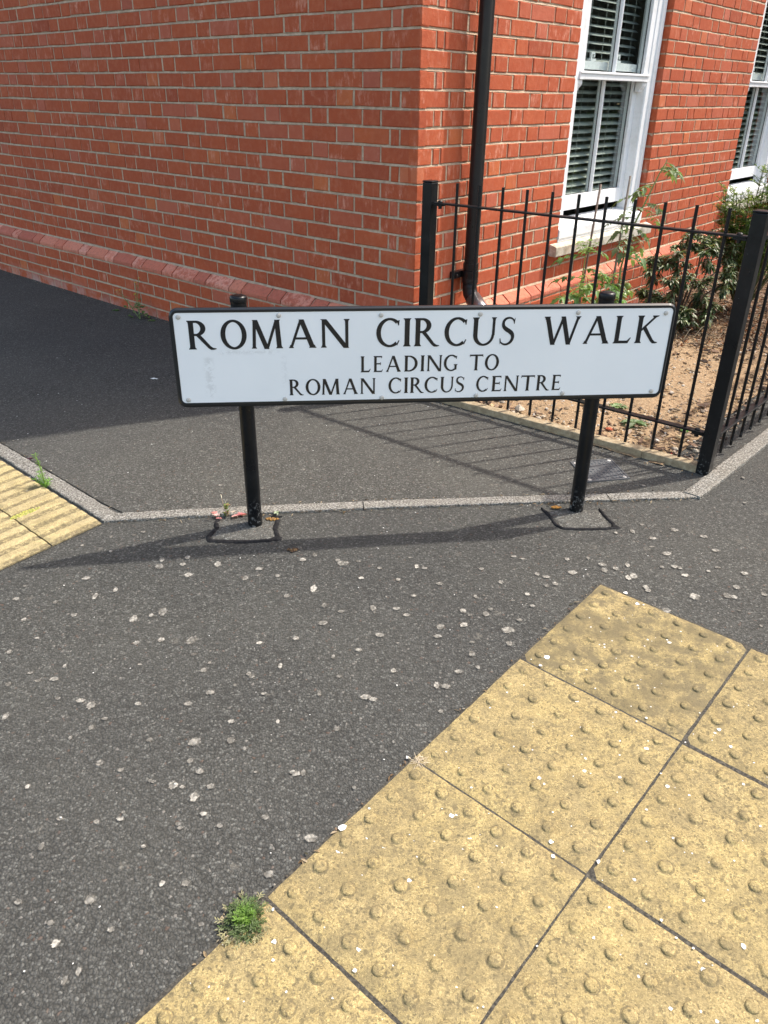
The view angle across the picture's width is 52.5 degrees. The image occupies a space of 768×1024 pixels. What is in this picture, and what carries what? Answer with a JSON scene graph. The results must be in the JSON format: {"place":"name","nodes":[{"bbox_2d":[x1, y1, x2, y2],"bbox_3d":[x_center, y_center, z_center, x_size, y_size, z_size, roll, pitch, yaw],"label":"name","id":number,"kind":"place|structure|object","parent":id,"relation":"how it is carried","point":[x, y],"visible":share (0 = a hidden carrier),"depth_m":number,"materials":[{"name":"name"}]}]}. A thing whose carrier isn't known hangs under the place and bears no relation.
{"place":"outdoors","nodes":[
{"label":"outdoors","id":0,"kind":"place"},
{"bbox_2d":[0,269,703,512],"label":"path","id":1,"kind":"structure","parent":0,"point":[82,392],"depth_m":3.38,"materials":[{"name":"grey asphalt"}]},
{"bbox_2d":[116,279,150,318],"bbox_3d":[-1.628,-1.377,5.046,0.217,0.261,0.111,1,28,0],"label":"wall weed","id":2,"kind":"object","parent":1,"relation":"on","point":[138,304],"depth_m":5.06,"materials":[{"name":"green plant"}]},
{"bbox_2d":[570,458,629,482],"bbox_3d":[0.862,-0.163,3.118,0.180,0.015,0.200,-3,28,-8],"label":"inspection cover","id":3,"kind":"object","parent":1,"relation":"on","point":[609,469],"visible":0.76,"depth_m":3.10,"materials":[{"name":"grey metal"}]},
{"bbox_2d":[0,388,767,1023],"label":"pavement","id":4,"kind":"structure","parent":0,"point":[150,948],"depth_m":2.08,"materials":[{"name":"grey asphalt"}]},
{"bbox_2d":[0,511,15,527],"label":"corduroy slab","id":5,"kind":"structure","parent":4,"relation":"on","point":[5,520],"depth_m":2.77,"materials":[{"name":"beige concrete"}]},
{"bbox_2d":[0,460,41,502],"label":"corduroy slab","id":6,"kind":"structure","parent":4,"relation":"on","point":[14,483],"depth_m":2.99,"materials":[{"name":"beige concrete"}]},
{"bbox_2d":[0,521,50,569],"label":"corduroy slab","id":7,"kind":"structure","parent":4,"relation":"on","point":[18,542],"depth_m":2.62,"materials":[{"name":"beige concrete"}]},
{"bbox_2d":[31,452,52,487],"bbox_3d":[-1.294,-0.156,2.955,0.091,0.142,0.065,1,28,0],"label":"kerb weed","id":8,"kind":"object","parent":4,"relation":"on","point":[42,476],"visible":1,"depth_m":2.96,"materials":[{"name":"green plant"}]},
{"bbox_2d":[0,487,100,545],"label":"corduroy slab","id":9,"kind":"structure","parent":4,"relation":"on","point":[54,519],"depth_m":2.78,"materials":[{"name":"beige concrete"}]},
{"bbox_2d":[10,507,39,519],"bbox_3d":[-1.290,0.004,2.801,0.115,0.014,0.036,-24,37,-38],"label":"moss patch","id":10,"kind":"object","parent":9,"relation":"on","point":[26,512],"visible":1,"depth_m":2.80,"materials":[{"name":"yellow plant"}]},
{"bbox_2d":[0,510,101,570],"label":"joint sand","id":11,"kind":"structure","parent":4,"relation":"on","point":[42,539],"depth_m":2.66,"materials":[{"name":"brown sand"}]},
{"bbox_2d":[0,443,117,522],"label":"kerb edging","id":12,"kind":"object","parent":4,"relation":"on","point":[83,501],"visible":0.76,"depth_m":2.96,"materials":[{"name":"concrete"}]},
{"bbox_2d":[211,495,244,518],"bbox_3d":[-0.554,-0.027,2.766,0.120,0.093,0.064,-10,30,-19],"label":"red leaved weed","id":13,"kind":"object","parent":4,"relation":"on","point":[226,512],"visible":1,"depth_m":2.77,"materials":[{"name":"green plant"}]},
{"bbox_2d":[214,889,272,950],"bbox_3d":[-0.267,0.773,1.489,0.116,0.035,0.127,1,28,0],"label":"green weed tuft","id":14,"kind":"object","parent":4,"relation":"on","point":[247,910],"visible":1,"depth_m":1.48,"materials":[{"name":"green plant"}]},
{"bbox_2d":[206,516,282,543],"bbox_3d":[-0.477,0.060,2.700,0.265,0.017,0.175,1,28,0],"label":"repair patch","id":15,"kind":"object","parent":4,"relation":"on","point":[238,532],"visible":0.98,"depth_m":2.68,"materials":[{"name":"concrete"}]},
{"bbox_2d":[265,517,278,520],"bbox_3d":[-0.395,0.025,2.752,0.052,0.009,0.023,1,28,0],"label":"moss patch","id":16,"kind":"object","parent":15,"relation":"on","point":[271,519],"visible":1,"depth_m":2.75,"materials":[{"name":"orange plant"}]},
{"bbox_2d":[136,901,395,1023],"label":"blister slab","id":17,"kind":"structure","parent":4,"relation":"on","point":[303,972],"depth_m":1.38,"materials":[{"name":"concrete"}]},
{"bbox_2d":[287,548,297,551],"bbox_3d":[-0.303,0.126,2.582,0.040,0.009,0.026,1,28,0],"label":"moss patch","id":18,"kind":"object","parent":4,"relation":"on","point":[292,549],"visible":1,"depth_m":2.58,"materials":[{"name":"brown plant"}]},
{"bbox_2d":[2,270,692,1023],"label":"fine debris","id":19,"kind":"object","parent":4,"relation":"on","point":[304,860],"visible":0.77,"depth_m":2.81,"materials":[{"name":"beige plant"}]},
{"bbox_2d":[0,0,767,320],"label":"brick building","id":20,"kind":"structure","parent":4,"relation":"on","point":[170,155],"depth_m":4.37,"materials":[{"name":"red brick"}]},
{"bbox_2d":[548,0,667,256],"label":"window","id":21,"kind":"structure","parent":20,"relation":"in","point":[641,77],"depth_m":4.80,"materials":[{"name":"white paint"}]},
{"bbox_2d":[720,0,767,212],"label":"window","id":22,"kind":"structure","parent":20,"relation":"in","point":[757,80],"depth_m":6.74,"materials":[{"name":"white paint"}]},
{"bbox_2d":[1,416,766,985],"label":"gum stains","id":23,"kind":"object","parent":4,"relation":"on","point":[211,786],"visible":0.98,"depth_m":2.17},
{"bbox_2d":[23,421,761,1022],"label":"white flecks","id":24,"kind":"object","parent":4,"relation":"on","point":[341,827],"visible":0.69,"depth_m":1.64,"materials":[{"name":"stone"}]},
{"bbox_2d":[106,491,697,522],"bbox_3d":[0.091,0.001,2.868,2.162,0.087,0.060,-2,28,-5],"label":"kerb edging","id":25,"kind":"object","parent":4,"relation":"on","point":[336,506],"visible":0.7,"depth_m":2.84,"materials":[{"name":"concrete"}]},
{"bbox_2d":[168,291,675,526],"bbox_3d":[0.134,-0.316,2.592,1.581,0.810,0.067,-2,28,-5],"label":"street sign","id":26,"kind":"object","parent":4,"relation":"on","point":[242,356],"visible":0.98,"depth_m":2.46,"materials":[{"name":"white metal"}]},
{"bbox_2d":[268,760,584,1023],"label":"blister slab","id":27,"kind":"structure","parent":4,"relation":"on","point":[375,906],"depth_m":1.52,"materials":[{"name":"concrete"}]},
{"bbox_2d":[129,583,767,1023],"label":"joint sand","id":28,"kind":"structure","parent":4,"relation":"on","point":[591,875],"depth_m":1.57,"materials":[{"name":"grey sand"}]},
{"bbox_2d":[410,752,429,767],"bbox_3d":[0.083,0.578,1.817,0.067,0.012,0.052,-12,31,-22],"label":"dry straw","id":29,"kind":"object","parent":28,"relation":"on","point":[420,756],"visible":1,"depth_m":1.81,"materials":[{"name":"beige plant"}]},
{"bbox_2d":[414,659,679,872],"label":"blister slab","id":30,"kind":"structure","parent":4,"relation":"on","point":[478,739],"depth_m":1.81,"materials":[{"name":"concrete"}]},
{"bbox_2d":[441,401,697,472],"bbox_3d":[0.719,-0.364,3.507,1.474,0.086,0.054,21,34,33],"label":"bed edging","id":31,"kind":"object","parent":4,"relation":"on","point":[690,465],"visible":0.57,"depth_m":3.40,"materials":[{"name":"beige concrete"}]},
{"bbox_2d":[541,507,620,530],"bbox_3d":[0.697,0.023,2.762,0.255,0.010,0.159,1,28,0],"label":"repair patch","id":32,"kind":"object","parent":4,"relation":"on","point":[583,520],"visible":1,"depth_m":2.75,"materials":[{"name":"concrete"}]},
{"bbox_2d":[484,877,767,1023],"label":"blister slab","id":33,"kind":"structure","parent":4,"relation":"on","point":[572,971],"depth_m":1.38,"materials":[{"name":"concrete"}]},
{"bbox_2d":[525,585,745,740],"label":"blister slab","id":34,"kind":"structure","parent":4,"relation":"on","point":[678,699],"depth_m":2.10,"materials":[{"name":"concrete"}]},
{"bbox_2d":[594,744,767,992],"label":"blister slab","id":35,"kind":"structure","parent":4,"relation":"on","point":[718,817],"depth_m":1.58,"materials":[{"name":"concrete"}]},
{"bbox_2d":[684,428,767,499],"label":"kerb edging","id":36,"kind":"object","parent":4,"relation":"on","point":[718,475],"visible":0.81,"depth_m":3.15,"materials":[{"name":"concrete"}]},
{"bbox_2d":[688,649,767,783],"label":"blister slab","id":37,"kind":"structure","parent":4,"relation":"on","point":[741,724],"depth_m":1.90,"materials":[{"name":"concrete"}]},
{"bbox_2d":[474,271,767,464],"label":"soil bed","id":38,"kind":"object","parent":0,"point":[701,390],"visible":0.26,"depth_m":3.83,"materials":[{"name":"brown soil"}]},
{"bbox_2d":[547,239,626,303],"bbox_3d":[1.091,-1.101,4.168,0.594,0.670,0.381,-20,34,-33],"label":"tomato plant","id":39,"kind":"object","parent":38,"relation":"on","point":[587,289],"visible":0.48,"depth_m":4.07,"materials":[{"name":"green plant"}]},
{"bbox_2d":[579,184,601,303],"bbox_3d":[1.082,-1.254,4.234,0.070,0.976,0.012,-9,30,-17],"label":"garden cane","id":40,"kind":"object","parent":38,"relation":"on","point":[595,213],"visible":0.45,"depth_m":4.12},
{"bbox_2d":[419,180,767,475],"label":"metal fence","id":41,"kind":"object","parent":38,"relation":"on","point":[755,239],"visible":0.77,"depth_m":3.05,"materials":[{"name":"black metal"}]},
{"bbox_2d":[609,403,628,408],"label":"thistle weed","id":42,"kind":"object","parent":38,"relation":"on","point":[617,404],"visible":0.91,"depth_m":3.73,"materials":[{"name":"green plant"}]},
{"bbox_2d":[475,272,767,459],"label":"bark chips","id":43,"kind":"object","parent":38,"relation":"on","point":[703,405],"visible":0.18,"depth_m":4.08,"materials":[{"name":"brown gravel"}]},
{"bbox_2d":[612,176,631,283],"bbox_3d":[1.323,-1.389,4.471,0.033,0.995,0.015,13,31,22],"label":"garden cane","id":44,"kind":"object","parent":38,"relation":"on","point":[623,218],"visible":0.52,"depth_m":4.34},
{"bbox_2d":[621,419,647,428],"bbox_3d":[1.145,-0.401,3.562,0.167,0.046,0.136,1,28,0],"label":"thistle weed","id":45,"kind":"object","parent":38,"relation":"on","point":[635,421],"visible":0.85,"depth_m":3.54,"materials":[{"name":"green plant"}]},
{"bbox_2d":[595,160,684,302],"bbox_3d":[1.428,-1.423,4.501,0.561,1.111,0.349,-24,37,-38],"label":"tomato plant","id":46,"kind":"object","parent":38,"relation":"on","point":[674,173],"visible":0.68,"depth_m":4.34,"materials":[{"name":"green plant"}]},
{"bbox_2d":[633,227,741,329],"bbox_3d":[1.981,-1.491,4.999,0.906,0.602,0.535,-21,35,-35],"label":"garden shrub","id":47,"kind":"object","parent":38,"relation":"on","point":[708,246],"visible":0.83,"depth_m":4.92,"materials":[{"name":"green plant"}]},
{"bbox_2d":[631,293,767,354],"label":"leaf litter","id":48,"kind":"object","parent":38,"relation":"on","point":[721,327],"visible":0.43,"depth_m":4.93,"materials":[{"name":"brown plant"}]},
{"bbox_2d":[712,163,767,301],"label":"feathery evergreen","id":49,"kind":"object","parent":38,"relation":"on","point":[739,221],"visible":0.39,"depth_m":5.15,"materials":[{"name":"green plant"}]}
]}

